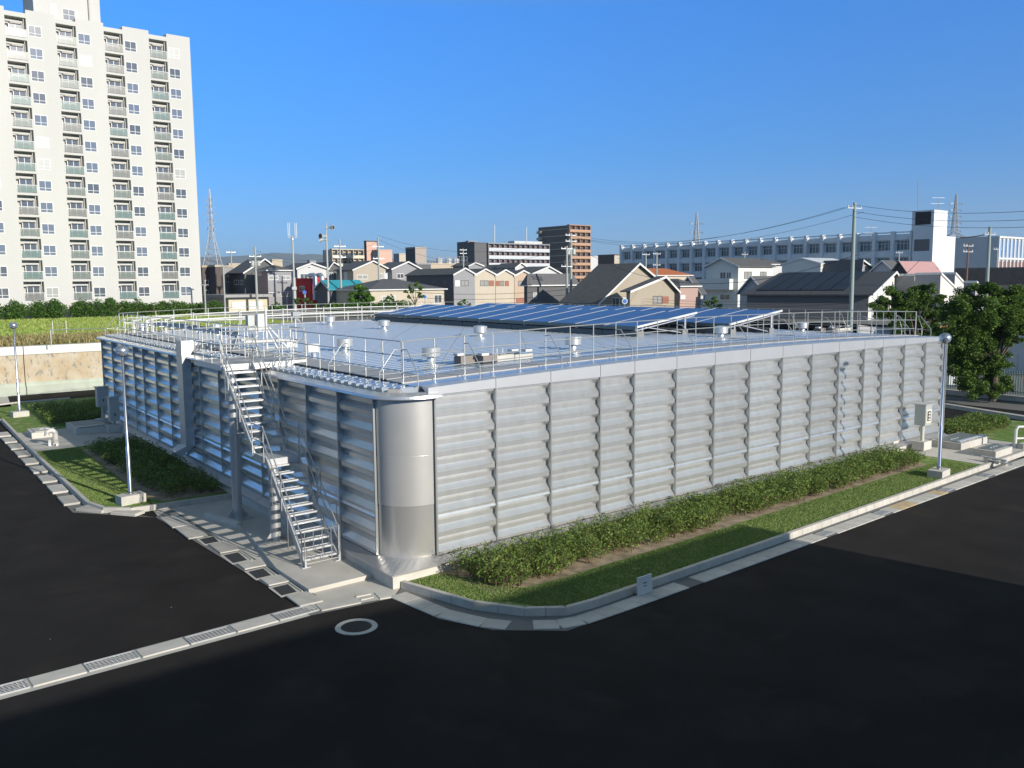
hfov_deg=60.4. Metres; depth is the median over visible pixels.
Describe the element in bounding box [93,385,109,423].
electric cabinet
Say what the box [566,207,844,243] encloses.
power line
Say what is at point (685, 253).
window
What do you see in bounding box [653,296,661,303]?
window
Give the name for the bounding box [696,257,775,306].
house
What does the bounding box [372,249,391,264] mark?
pink block
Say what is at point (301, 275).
window
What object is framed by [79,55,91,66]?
window
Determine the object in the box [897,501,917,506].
drain cover
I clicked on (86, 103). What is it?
window
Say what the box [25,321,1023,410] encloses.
ground
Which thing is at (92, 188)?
window
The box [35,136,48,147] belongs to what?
window
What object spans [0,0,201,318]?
apartment tower
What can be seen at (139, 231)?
window
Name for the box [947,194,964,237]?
pylon
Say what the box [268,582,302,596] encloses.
gutter opening
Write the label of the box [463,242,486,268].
building
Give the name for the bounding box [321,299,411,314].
hedge row
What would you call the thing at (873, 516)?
drain cover
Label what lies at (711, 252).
window
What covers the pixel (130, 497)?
street lamp
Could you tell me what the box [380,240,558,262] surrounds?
power line
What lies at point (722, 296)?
window
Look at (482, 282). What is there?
window
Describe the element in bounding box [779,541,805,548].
drain cover
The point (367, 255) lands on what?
rooftop block
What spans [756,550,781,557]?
drain cover
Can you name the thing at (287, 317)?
roof railing
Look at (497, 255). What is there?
apartment building
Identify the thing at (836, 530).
drain cover
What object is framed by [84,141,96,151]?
window
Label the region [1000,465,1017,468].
drain cover
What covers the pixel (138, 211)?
window
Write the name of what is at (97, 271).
window
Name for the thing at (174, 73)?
window
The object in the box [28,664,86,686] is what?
drain cover
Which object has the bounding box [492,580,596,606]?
grass
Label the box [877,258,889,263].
window
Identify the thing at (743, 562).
drain cover
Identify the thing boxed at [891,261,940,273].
house
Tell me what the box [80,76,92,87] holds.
window
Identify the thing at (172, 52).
window
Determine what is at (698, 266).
window
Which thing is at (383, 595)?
drain cover
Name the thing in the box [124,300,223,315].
hedge row
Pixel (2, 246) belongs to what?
window
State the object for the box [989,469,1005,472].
drain cover
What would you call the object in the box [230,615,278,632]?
drain cover
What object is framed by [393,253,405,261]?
distant block
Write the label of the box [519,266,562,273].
house
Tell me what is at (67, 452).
grass
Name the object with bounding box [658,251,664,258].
window
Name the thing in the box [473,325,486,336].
roof vent
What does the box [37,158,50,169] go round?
window
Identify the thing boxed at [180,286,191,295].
window
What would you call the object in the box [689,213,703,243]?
pylon
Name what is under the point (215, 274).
apartment block
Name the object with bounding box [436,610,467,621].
drain cover
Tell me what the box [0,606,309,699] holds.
drain channel
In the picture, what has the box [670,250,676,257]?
window
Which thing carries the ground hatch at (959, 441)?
on the concrete paving
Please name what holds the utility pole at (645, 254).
on the ground at (308, 319)
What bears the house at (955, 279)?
on the ground at (308, 319)
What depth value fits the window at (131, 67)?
132.43 m
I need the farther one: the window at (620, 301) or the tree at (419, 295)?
the tree at (419, 295)
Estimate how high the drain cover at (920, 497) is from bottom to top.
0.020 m
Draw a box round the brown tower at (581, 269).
[536,224,590,281]
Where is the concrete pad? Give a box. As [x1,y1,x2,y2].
[246,523,372,592]
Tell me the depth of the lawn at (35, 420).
34.31 m
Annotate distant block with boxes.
[227,263,240,267]
[270,259,282,266]
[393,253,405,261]
[591,256,597,270]
[598,254,618,263]
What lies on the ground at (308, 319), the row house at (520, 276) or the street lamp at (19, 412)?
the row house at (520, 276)
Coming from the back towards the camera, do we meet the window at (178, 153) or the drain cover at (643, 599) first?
the window at (178, 153)
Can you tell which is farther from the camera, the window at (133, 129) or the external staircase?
the window at (133, 129)
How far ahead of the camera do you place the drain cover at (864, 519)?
29.62 m
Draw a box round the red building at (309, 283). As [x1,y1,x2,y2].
[296,273,326,309]
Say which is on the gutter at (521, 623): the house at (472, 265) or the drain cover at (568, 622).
the drain cover at (568, 622)
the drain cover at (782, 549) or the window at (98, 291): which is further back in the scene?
the window at (98, 291)
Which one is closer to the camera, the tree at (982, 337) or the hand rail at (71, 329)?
the tree at (982, 337)
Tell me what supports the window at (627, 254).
in the school building at (928, 242)
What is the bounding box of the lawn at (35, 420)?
[0,397,1023,607]
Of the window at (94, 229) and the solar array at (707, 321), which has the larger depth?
the window at (94, 229)
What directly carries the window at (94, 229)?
in the apartment tower at (98, 190)
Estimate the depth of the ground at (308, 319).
116.90 m
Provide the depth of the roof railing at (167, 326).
41.94 m
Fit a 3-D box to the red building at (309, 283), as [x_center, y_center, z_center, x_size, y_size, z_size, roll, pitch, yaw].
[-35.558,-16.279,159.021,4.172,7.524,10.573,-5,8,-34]
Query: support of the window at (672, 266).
in the school building at (928, 242)
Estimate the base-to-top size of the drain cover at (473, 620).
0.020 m
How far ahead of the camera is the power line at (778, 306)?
94.94 m
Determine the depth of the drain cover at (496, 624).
20.80 m
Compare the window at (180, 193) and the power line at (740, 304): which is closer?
the power line at (740, 304)
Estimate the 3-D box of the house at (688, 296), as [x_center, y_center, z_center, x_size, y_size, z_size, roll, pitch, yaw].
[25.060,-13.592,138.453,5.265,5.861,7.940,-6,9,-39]
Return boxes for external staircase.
[193,326,343,568]
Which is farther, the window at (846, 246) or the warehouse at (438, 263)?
the warehouse at (438, 263)
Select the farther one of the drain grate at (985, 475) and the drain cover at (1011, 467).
the drain cover at (1011, 467)
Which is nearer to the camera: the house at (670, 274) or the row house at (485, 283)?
the row house at (485, 283)
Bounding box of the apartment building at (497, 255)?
[486,241,549,266]
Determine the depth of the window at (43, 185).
126.35 m
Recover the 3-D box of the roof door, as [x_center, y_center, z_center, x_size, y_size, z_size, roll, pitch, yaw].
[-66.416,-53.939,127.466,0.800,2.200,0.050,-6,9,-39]
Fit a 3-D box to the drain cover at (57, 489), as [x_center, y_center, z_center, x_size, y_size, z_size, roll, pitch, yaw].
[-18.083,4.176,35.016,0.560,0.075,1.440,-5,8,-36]
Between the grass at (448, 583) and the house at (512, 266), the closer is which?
the grass at (448, 583)
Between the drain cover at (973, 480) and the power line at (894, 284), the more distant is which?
the power line at (894, 284)
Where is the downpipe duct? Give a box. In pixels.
[170,339,197,456]
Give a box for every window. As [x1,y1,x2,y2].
[0,222,4,232]
[0,244,5,254]
[0,266,7,276]
[0,288,8,298]
[28,25,41,37]
[29,47,42,59]
[31,70,44,81]
[32,92,45,103]
[34,114,47,125]
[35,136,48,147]
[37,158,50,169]
[38,180,51,191]
[40,202,53,212]
[41,224,54,233]
[43,245,55,255]
[44,266,57,276]
[46,287,58,297]
[62,8,74,20]
[77,33,90,44]
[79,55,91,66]
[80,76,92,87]
[82,98,94,109]
[83,119,95,130]
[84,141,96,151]
[86,162,98,172]
[87,183,99,193]
[88,204,100,214]
[90,225,101,235]
[91,246,103,255]
[92,267,104,276]
[93,287,105,296]
[124,40,136,51]
[125,61,137,72]
[127,83,138,93]
[128,103,139,114]
[129,124,140,134]
[130,145,141,155]
[131,165,142,175]
[132,186,144,196]
[134,206,145,216]
[135,227,146,236]
[136,247,147,256]
[137,267,148,276]
[138,287,149,296]
[168,47,179,58]
[169,68,180,78]
[170,88,181,98]
[171,108,182,119]
[172,129,183,139]
[173,149,184,158]
[174,169,185,178]
[175,188,186,198]
[176,208,187,217]
[177,228,188,237]
[178,247,189,256]
[179,267,190,276]
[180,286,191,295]
[268,276,277,279]
[280,291,290,296]
[281,276,289,279]
[300,274,307,277]
[357,275,367,278]
[434,295,441,302]
[461,280,468,285]
[480,280,487,285]
[612,297,618,305]
[619,297,625,305]
[624,252,629,259]
[635,252,641,259]
[647,251,652,258]
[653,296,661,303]
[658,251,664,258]
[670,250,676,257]
[670,264,676,270]
[682,250,689,257]
[682,263,688,271]
[695,249,701,256]
[695,263,701,270]
[708,248,715,256]
[720,272,725,278]
[720,294,729,299]
[721,248,728,256]
[726,272,730,278]
[735,247,742,255]
[744,272,751,278]
[749,247,757,255]
[763,246,771,254]
[778,245,787,254]
[793,245,802,253]
[809,244,819,253]
[826,243,836,252]
[842,243,850,251]
[860,242,871,251]
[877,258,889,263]
[878,241,889,250]
[896,240,908,250]
[896,257,908,260]
[914,239,929,250]
[927,411,930,420]
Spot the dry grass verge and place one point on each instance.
(48, 344)
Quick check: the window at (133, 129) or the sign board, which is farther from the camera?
the window at (133, 129)
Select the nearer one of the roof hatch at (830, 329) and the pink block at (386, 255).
the roof hatch at (830, 329)
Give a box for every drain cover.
[0,432,10,436]
[2,437,16,443]
[8,443,23,449]
[14,450,30,456]
[21,458,38,464]
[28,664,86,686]
[29,465,47,473]
[37,474,57,483]
[47,484,68,493]
[57,495,80,505]
[76,505,103,513]
[110,510,144,516]
[136,638,188,657]
[160,515,190,527]
[175,525,207,538]
[209,541,240,553]
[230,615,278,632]
[237,559,265,569]
[260,574,290,585]
[286,591,322,606]
[315,597,360,610]
[374,591,390,599]
[391,592,419,602]
[404,598,434,609]
[419,604,449,615]
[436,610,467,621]
[457,614,487,626]
[480,618,511,629]
[533,620,559,629]
[554,616,585,628]
[575,611,606,623]
[592,605,624,617]
[610,599,641,610]
[628,594,657,604]
[646,588,673,598]
[659,582,688,592]
[689,572,718,582]
[703,567,731,576]
[717,563,745,571]
[730,558,757,566]
[744,554,770,562]
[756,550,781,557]
[768,546,794,553]
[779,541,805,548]
[791,538,816,544]
[801,534,826,540]
[823,526,846,533]
[833,523,856,529]
[843,520,865,526]
[852,516,875,522]
[863,513,884,519]
[880,507,901,512]
[888,504,909,509]
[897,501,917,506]
[905,498,924,503]
[913,495,932,500]
[921,493,940,497]
[927,490,948,494]
[942,485,962,489]
[950,482,968,486]
[956,480,975,484]
[964,478,981,482]
[969,475,988,479]
[981,471,1000,475]
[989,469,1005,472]
[995,467,1011,470]
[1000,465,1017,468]
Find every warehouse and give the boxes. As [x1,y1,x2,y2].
[431,256,464,268]
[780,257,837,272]
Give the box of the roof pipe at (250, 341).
[232,339,286,343]
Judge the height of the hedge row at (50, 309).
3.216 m
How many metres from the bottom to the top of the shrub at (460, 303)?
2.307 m
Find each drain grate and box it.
[0,679,29,695]
[83,650,139,671]
[184,626,235,644]
[272,604,318,620]
[815,530,834,536]
[873,510,890,514]
[938,487,952,491]
[978,473,992,476]
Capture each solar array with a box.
[374,304,696,336]
[472,303,782,333]
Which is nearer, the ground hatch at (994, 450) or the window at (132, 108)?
the ground hatch at (994, 450)
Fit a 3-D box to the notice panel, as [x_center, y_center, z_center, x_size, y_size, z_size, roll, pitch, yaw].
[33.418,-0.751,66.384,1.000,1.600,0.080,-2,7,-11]
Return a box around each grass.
[0,325,227,345]
[37,447,153,504]
[409,573,583,601]
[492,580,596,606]
[554,460,977,597]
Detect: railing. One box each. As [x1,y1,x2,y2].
[107,313,257,355]
[117,302,509,332]
[149,319,237,349]
[274,330,402,385]
[402,311,930,386]
[510,302,921,334]
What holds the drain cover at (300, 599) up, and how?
on the side gutter at (170, 512)
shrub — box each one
[268,302,285,316]
[293,297,319,311]
[457,299,470,305]
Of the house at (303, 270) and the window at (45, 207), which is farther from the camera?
the house at (303, 270)
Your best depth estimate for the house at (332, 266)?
189.28 m
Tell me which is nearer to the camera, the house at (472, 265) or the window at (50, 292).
the window at (50, 292)
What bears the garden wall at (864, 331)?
on the ground at (1001, 404)
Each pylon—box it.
[203,189,221,264]
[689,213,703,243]
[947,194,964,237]
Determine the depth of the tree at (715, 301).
107.35 m
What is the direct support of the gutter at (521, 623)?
on the asphalt yard at (894, 640)
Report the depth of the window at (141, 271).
135.92 m
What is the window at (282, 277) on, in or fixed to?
in the house at (273, 279)
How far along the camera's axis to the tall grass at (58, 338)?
72.53 m
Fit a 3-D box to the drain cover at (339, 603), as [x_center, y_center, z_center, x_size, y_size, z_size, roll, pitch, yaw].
[-4.394,5.554,22.240,1.032,0.030,0.500,-4,8,-31]
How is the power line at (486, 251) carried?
attached to the utility pole at (571, 252)
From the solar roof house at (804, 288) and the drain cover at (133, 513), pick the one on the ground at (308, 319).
the solar roof house at (804, 288)
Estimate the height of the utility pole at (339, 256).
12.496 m
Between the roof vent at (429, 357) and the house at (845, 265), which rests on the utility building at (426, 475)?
the roof vent at (429, 357)
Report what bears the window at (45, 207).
in the apartment tower at (98, 190)
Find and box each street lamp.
[9,322,28,417]
[115,345,145,505]
[927,333,951,478]
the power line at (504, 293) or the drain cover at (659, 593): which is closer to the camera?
the drain cover at (659, 593)
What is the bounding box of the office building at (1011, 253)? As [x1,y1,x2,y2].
[954,236,1023,271]
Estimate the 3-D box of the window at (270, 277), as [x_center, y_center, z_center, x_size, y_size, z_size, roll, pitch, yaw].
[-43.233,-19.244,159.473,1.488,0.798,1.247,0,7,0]
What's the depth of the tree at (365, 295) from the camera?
133.98 m
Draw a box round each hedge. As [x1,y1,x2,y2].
[27,397,104,425]
[83,433,222,497]
[449,442,925,588]
[944,410,1011,434]
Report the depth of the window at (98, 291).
132.19 m
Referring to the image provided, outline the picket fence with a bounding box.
[945,370,1023,401]
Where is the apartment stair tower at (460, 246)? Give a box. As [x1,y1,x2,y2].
[457,241,475,262]
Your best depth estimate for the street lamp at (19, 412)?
53.83 m
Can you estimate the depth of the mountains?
8800.33 m
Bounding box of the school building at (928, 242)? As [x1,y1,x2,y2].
[619,210,955,298]
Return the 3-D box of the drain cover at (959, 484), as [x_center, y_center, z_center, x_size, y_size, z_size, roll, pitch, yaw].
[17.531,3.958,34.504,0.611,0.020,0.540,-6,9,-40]
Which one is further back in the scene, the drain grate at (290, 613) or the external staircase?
the external staircase
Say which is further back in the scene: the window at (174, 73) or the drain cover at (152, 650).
the window at (174, 73)
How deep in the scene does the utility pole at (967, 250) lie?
108.97 m
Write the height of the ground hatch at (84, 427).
0.436 m
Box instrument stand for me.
[245,308,299,348]
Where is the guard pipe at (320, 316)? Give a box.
[124,309,399,332]
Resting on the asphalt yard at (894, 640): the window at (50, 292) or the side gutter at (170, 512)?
the side gutter at (170, 512)
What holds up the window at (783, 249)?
in the school building at (928, 242)
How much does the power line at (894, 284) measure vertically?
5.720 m
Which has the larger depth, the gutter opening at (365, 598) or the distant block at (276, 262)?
the distant block at (276, 262)
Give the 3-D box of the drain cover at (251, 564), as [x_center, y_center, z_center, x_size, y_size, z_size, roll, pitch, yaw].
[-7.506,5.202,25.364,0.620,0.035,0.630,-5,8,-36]
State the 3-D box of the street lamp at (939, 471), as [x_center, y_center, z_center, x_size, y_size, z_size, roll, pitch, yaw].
[17.137,0.873,35.085,0.580,5.820,0.900,6,9,44]
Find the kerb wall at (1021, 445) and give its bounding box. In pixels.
[1018,442,1023,448]
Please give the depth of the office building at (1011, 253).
151.37 m
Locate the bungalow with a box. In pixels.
[333,279,447,307]
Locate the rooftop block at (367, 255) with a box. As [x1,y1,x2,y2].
[364,241,376,260]
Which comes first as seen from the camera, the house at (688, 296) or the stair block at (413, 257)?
the house at (688, 296)
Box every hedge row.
[0,296,143,319]
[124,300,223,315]
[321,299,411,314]
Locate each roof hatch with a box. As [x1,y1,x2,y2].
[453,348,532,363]
[814,325,850,331]
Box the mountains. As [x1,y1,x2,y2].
[200,253,452,266]
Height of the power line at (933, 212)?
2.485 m
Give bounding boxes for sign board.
[633,573,651,595]
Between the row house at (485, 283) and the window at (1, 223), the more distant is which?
the row house at (485, 283)
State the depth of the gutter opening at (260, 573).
24.61 m
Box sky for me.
[0,0,1023,261]
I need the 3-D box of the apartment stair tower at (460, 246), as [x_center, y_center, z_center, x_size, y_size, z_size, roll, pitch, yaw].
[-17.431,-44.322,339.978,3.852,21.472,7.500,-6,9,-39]
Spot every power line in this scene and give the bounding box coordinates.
[257,249,371,263]
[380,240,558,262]
[390,237,565,251]
[414,295,560,299]
[434,290,558,293]
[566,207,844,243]
[568,292,848,304]
[571,243,850,283]
[572,206,851,241]
[578,213,858,246]
[612,301,847,307]
[618,296,837,301]
[855,211,1016,220]
[855,260,919,315]
[857,205,1023,212]
[858,217,1018,227]
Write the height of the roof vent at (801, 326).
0.565 m
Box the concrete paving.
[18,428,1023,609]
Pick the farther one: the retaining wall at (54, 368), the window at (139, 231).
the window at (139, 231)
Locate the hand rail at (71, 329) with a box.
[50,328,105,345]
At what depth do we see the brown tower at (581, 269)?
385.41 m
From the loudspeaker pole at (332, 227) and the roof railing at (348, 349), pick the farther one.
the loudspeaker pole at (332, 227)
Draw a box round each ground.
[0,299,947,324]
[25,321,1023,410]
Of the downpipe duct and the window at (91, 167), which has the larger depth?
the window at (91, 167)
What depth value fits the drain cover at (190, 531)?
28.74 m
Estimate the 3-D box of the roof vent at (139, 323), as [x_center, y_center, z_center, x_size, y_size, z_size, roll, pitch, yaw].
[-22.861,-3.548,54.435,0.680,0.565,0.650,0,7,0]
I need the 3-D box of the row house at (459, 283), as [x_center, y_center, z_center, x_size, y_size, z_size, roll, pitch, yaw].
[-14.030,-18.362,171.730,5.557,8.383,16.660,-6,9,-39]
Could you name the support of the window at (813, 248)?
in the school building at (928, 242)
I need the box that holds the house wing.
[620,276,680,307]
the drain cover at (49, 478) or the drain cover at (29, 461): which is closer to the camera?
the drain cover at (49, 478)
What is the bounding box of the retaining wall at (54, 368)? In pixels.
[0,342,102,396]
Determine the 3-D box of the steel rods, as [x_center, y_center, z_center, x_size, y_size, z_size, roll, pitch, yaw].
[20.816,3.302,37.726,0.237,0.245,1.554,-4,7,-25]
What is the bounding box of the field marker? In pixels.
[52,321,66,333]
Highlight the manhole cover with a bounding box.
[335,618,377,634]
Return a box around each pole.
[200,284,207,314]
[222,266,225,314]
[248,247,261,309]
[318,223,334,303]
[334,239,345,288]
[373,238,383,279]
[561,246,572,294]
[565,233,576,290]
[642,253,649,267]
[847,203,861,331]
[963,244,972,280]
[984,227,995,296]
[993,248,1001,266]
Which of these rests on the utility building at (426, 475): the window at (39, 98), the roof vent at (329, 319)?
the roof vent at (329, 319)
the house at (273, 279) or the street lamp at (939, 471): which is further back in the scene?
the house at (273, 279)
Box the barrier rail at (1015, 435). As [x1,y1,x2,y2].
[1013,425,1023,447]
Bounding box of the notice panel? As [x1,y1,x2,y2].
[949,376,954,384]
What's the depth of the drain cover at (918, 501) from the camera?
32.09 m
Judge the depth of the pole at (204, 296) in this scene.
134.24 m
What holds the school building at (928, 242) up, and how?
on the ground at (308, 319)
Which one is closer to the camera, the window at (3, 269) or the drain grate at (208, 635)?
the drain grate at (208, 635)
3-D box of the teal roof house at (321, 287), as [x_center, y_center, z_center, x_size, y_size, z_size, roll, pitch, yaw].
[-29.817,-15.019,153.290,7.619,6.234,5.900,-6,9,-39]
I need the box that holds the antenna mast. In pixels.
[287,223,296,310]
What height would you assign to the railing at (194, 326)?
0.950 m
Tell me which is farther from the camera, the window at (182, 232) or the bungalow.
the bungalow
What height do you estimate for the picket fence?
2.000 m
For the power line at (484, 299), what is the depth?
139.68 m
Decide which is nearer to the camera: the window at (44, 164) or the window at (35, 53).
the window at (35, 53)
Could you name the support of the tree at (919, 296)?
on the ground at (1001, 404)
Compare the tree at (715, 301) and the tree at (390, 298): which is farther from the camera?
the tree at (390, 298)
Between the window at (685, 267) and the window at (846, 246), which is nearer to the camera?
the window at (846, 246)
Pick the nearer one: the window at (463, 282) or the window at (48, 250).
the window at (48, 250)
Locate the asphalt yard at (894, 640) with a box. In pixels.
[0,390,1023,767]
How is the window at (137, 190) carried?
in the apartment tower at (98, 190)
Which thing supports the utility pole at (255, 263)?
on the ground at (308, 319)
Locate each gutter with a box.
[0,435,315,599]
[308,458,1023,630]
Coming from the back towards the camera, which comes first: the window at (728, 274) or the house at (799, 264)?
the house at (799, 264)
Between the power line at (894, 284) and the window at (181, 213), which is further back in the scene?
the window at (181, 213)
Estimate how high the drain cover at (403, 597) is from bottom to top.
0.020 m
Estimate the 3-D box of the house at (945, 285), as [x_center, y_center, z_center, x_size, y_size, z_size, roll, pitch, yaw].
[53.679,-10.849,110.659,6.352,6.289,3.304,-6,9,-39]
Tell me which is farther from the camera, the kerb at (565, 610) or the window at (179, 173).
the window at (179, 173)
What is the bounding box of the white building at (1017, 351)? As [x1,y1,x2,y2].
[1002,335,1023,372]
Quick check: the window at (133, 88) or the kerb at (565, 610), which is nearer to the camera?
the kerb at (565, 610)
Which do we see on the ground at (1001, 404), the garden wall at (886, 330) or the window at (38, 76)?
the garden wall at (886, 330)
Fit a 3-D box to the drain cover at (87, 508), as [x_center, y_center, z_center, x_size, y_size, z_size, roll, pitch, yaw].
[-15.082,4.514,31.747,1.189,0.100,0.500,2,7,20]
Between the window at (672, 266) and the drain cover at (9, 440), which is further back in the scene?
the window at (672, 266)
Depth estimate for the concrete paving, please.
31.08 m
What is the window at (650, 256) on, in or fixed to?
in the school building at (928, 242)
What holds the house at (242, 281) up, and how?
on the ground at (308, 319)
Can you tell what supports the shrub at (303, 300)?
on the ground at (308, 319)
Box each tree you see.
[347,284,374,303]
[383,294,395,301]
[403,282,424,305]
[704,296,722,308]
[866,282,947,335]
[930,281,1023,400]
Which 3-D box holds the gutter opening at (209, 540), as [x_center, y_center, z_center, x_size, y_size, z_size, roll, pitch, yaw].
[-9.559,4.937,27.861,0.619,0.025,0.930,-5,8,-36]
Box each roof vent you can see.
[137,322,145,330]
[325,316,334,324]
[336,338,352,350]
[378,320,389,328]
[421,346,440,361]
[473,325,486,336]
[564,335,581,349]
[714,326,728,336]
[796,323,808,330]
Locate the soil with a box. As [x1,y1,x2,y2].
[81,445,925,593]
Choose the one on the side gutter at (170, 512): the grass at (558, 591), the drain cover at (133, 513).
the drain cover at (133, 513)
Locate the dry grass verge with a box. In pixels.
[0,337,96,346]
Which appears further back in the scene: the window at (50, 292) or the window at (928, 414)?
the window at (50, 292)
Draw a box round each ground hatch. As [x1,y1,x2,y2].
[27,427,55,438]
[66,419,106,434]
[931,432,988,449]
[974,444,1011,457]
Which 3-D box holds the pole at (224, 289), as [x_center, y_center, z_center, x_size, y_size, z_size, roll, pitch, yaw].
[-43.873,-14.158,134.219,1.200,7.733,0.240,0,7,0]
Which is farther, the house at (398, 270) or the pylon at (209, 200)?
the pylon at (209, 200)
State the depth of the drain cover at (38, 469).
38.58 m
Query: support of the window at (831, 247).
in the school building at (928, 242)
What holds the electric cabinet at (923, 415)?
on the concrete paving
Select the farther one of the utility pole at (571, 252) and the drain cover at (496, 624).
the utility pole at (571, 252)
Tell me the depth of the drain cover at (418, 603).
22.20 m
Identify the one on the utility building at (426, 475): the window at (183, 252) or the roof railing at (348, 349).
the roof railing at (348, 349)
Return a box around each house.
[226,258,273,293]
[253,265,292,309]
[285,262,329,304]
[313,280,361,309]
[316,262,341,279]
[333,260,388,282]
[383,261,421,280]
[404,267,476,305]
[413,263,431,268]
[451,262,484,268]
[469,268,497,304]
[485,264,499,269]
[490,269,515,303]
[495,263,527,269]
[508,270,530,303]
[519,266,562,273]
[520,274,578,304]
[558,263,654,305]
[648,268,693,279]
[670,279,701,307]
[684,276,706,307]
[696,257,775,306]
[735,276,772,308]
[742,271,899,328]
[761,259,781,275]
[823,260,873,271]
[869,260,897,271]
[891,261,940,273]
[895,274,914,304]
[915,272,957,314]
[942,272,963,290]
[955,267,1023,307]
[964,281,983,309]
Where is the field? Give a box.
[0,314,296,337]
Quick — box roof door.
[50,3,56,18]
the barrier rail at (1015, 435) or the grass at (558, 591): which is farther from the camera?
the barrier rail at (1015, 435)
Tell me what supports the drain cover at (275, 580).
on the side gutter at (170, 512)
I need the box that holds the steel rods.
[981,455,1013,465]
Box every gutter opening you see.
[197,535,223,544]
[220,550,252,564]
[244,566,276,579]
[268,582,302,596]
[356,593,376,602]
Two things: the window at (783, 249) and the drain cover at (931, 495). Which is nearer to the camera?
the drain cover at (931, 495)
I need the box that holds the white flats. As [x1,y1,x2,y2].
[323,249,363,265]
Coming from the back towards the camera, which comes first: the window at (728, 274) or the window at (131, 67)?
the window at (728, 274)
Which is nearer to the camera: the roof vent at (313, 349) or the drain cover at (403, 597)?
the drain cover at (403, 597)
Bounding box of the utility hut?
[202,294,280,311]
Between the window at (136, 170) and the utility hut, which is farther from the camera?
the utility hut
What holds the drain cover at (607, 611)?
on the gutter at (521, 623)
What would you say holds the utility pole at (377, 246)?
on the ground at (308, 319)
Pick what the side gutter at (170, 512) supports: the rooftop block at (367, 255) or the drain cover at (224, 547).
the drain cover at (224, 547)
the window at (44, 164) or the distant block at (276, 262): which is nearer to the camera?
the window at (44, 164)
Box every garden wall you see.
[857,325,869,332]
[870,327,902,334]
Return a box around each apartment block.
[201,265,208,293]
[208,265,223,293]
[224,265,233,293]
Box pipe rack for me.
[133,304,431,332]
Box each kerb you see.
[0,397,1023,615]
[945,403,1023,419]
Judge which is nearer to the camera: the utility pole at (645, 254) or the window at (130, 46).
the window at (130, 46)
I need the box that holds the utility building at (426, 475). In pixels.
[96,319,947,588]
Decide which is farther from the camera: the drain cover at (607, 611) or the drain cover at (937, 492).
the drain cover at (937, 492)
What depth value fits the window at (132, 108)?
133.13 m
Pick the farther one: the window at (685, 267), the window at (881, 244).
the window at (685, 267)
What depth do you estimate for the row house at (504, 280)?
171.75 m
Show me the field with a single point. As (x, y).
(118, 326)
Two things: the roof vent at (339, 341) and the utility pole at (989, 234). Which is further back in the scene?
the utility pole at (989, 234)
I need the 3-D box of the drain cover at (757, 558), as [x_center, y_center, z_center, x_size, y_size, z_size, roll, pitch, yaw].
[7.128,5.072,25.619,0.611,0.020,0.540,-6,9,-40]
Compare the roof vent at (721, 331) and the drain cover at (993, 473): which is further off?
the roof vent at (721, 331)
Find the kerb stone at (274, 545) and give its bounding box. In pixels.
[261,542,287,552]
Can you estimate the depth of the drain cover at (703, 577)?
23.97 m
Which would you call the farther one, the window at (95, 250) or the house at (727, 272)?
the house at (727, 272)
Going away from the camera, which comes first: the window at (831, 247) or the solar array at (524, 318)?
the solar array at (524, 318)
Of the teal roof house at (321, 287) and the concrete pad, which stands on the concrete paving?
the concrete pad
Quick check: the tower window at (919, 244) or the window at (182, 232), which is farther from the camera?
the tower window at (919, 244)
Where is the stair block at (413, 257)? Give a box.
[405,247,426,262]
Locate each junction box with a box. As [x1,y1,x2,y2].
[287,339,297,350]
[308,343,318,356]
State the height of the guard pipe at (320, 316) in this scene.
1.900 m
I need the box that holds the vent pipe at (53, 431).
[44,428,58,445]
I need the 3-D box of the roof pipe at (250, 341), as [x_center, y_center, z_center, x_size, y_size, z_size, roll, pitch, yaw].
[-11.277,-1.904,39.741,2.642,0.389,0.171,-3,7,-22]
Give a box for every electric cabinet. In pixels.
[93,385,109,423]
[106,396,122,432]
[912,402,933,450]
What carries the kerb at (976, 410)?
on the asphalt yard at (894, 640)
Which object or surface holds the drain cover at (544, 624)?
on the gutter at (521, 623)
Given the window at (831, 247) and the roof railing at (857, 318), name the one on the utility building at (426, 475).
the roof railing at (857, 318)

